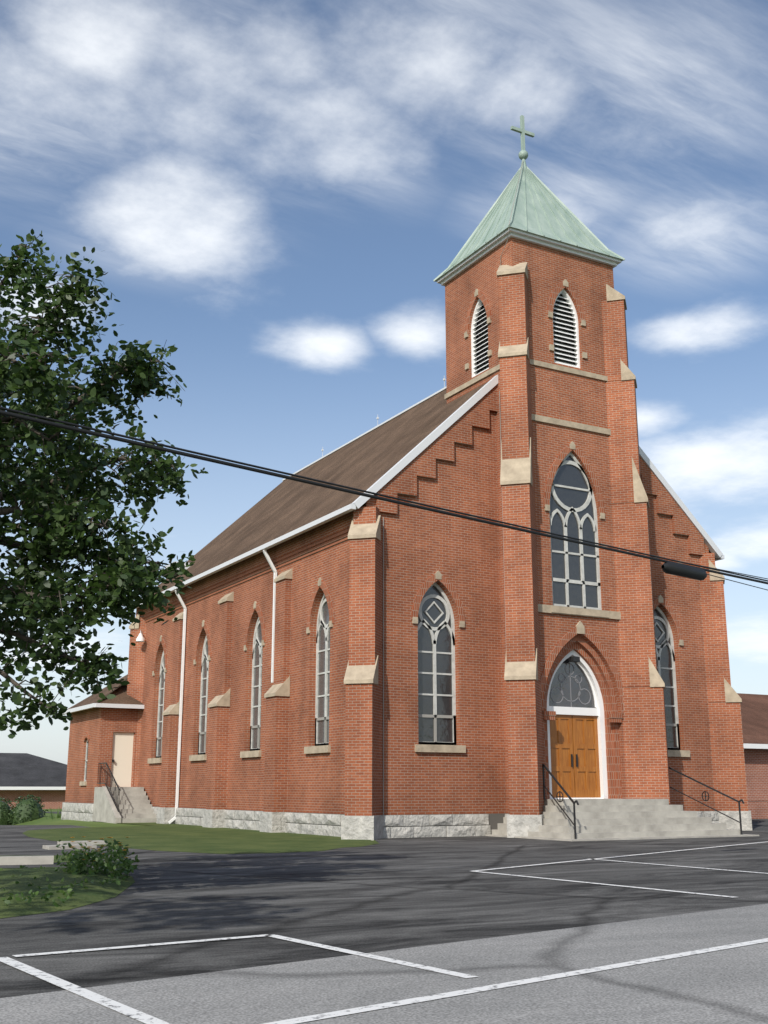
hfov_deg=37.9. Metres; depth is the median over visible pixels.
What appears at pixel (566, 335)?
louvers
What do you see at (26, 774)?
house
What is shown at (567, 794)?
handrails
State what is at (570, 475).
window glass
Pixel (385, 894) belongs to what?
parking lot asphalt
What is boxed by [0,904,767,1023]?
road
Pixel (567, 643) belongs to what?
brick trim
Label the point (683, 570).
overhead cable
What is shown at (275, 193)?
sky
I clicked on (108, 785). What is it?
side stair rail
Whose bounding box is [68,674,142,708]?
annex roof
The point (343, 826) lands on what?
foundation stone
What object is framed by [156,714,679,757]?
window frames
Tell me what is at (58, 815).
shrub
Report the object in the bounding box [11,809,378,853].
ground
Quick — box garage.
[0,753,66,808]
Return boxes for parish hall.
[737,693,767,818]
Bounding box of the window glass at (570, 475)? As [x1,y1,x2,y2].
[85,455,676,779]
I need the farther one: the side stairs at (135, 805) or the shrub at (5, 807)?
the shrub at (5, 807)
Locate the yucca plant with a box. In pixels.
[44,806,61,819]
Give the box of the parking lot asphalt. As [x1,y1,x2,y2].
[0,812,767,997]
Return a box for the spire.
[433,165,624,281]
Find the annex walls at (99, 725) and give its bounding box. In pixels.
[65,707,137,802]
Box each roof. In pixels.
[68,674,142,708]
[154,381,715,593]
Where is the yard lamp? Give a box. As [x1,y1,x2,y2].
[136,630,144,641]
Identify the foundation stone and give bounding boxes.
[61,802,751,839]
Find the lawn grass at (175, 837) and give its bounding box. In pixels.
[0,821,377,917]
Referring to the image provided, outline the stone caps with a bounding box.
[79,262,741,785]
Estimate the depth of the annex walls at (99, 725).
46.10 m
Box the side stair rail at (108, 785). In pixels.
[97,762,119,811]
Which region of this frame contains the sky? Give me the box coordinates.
[0,0,767,763]
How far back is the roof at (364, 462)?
39.49 m
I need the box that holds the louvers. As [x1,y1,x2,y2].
[471,289,579,376]
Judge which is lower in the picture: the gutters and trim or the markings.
the markings
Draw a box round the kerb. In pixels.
[0,840,107,864]
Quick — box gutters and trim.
[62,228,724,823]
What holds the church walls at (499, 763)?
on the ground at (46, 820)
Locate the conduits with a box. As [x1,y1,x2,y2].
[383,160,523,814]
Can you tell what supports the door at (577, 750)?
attached to the brick trim
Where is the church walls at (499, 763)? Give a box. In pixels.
[127,237,747,815]
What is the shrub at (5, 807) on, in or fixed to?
on the ground at (46, 820)
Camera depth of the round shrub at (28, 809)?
51.79 m
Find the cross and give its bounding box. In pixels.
[510,115,534,168]
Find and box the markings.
[0,841,767,1023]
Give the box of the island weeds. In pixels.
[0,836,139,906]
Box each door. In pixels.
[110,732,133,786]
[547,650,607,798]
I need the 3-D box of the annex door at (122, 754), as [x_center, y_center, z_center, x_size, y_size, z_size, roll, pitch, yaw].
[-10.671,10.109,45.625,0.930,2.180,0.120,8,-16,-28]
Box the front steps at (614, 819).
[485,799,758,840]
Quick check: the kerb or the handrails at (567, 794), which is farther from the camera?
the handrails at (567, 794)
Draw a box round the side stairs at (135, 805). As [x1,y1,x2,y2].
[93,786,156,823]
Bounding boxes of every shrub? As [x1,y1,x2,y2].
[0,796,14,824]
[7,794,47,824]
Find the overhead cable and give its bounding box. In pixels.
[0,406,767,589]
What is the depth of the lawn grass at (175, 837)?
24.66 m
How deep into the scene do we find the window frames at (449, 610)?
33.01 m
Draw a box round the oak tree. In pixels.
[0,229,207,738]
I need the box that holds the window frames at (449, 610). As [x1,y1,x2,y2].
[84,452,679,780]
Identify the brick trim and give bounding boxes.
[83,281,683,798]
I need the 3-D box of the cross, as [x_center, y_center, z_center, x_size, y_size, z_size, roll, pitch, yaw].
[4.716,-12.457,37.900,0.940,2.200,0.340,8,-16,-28]
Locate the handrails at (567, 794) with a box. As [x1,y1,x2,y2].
[542,764,743,838]
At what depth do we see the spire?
36.13 m

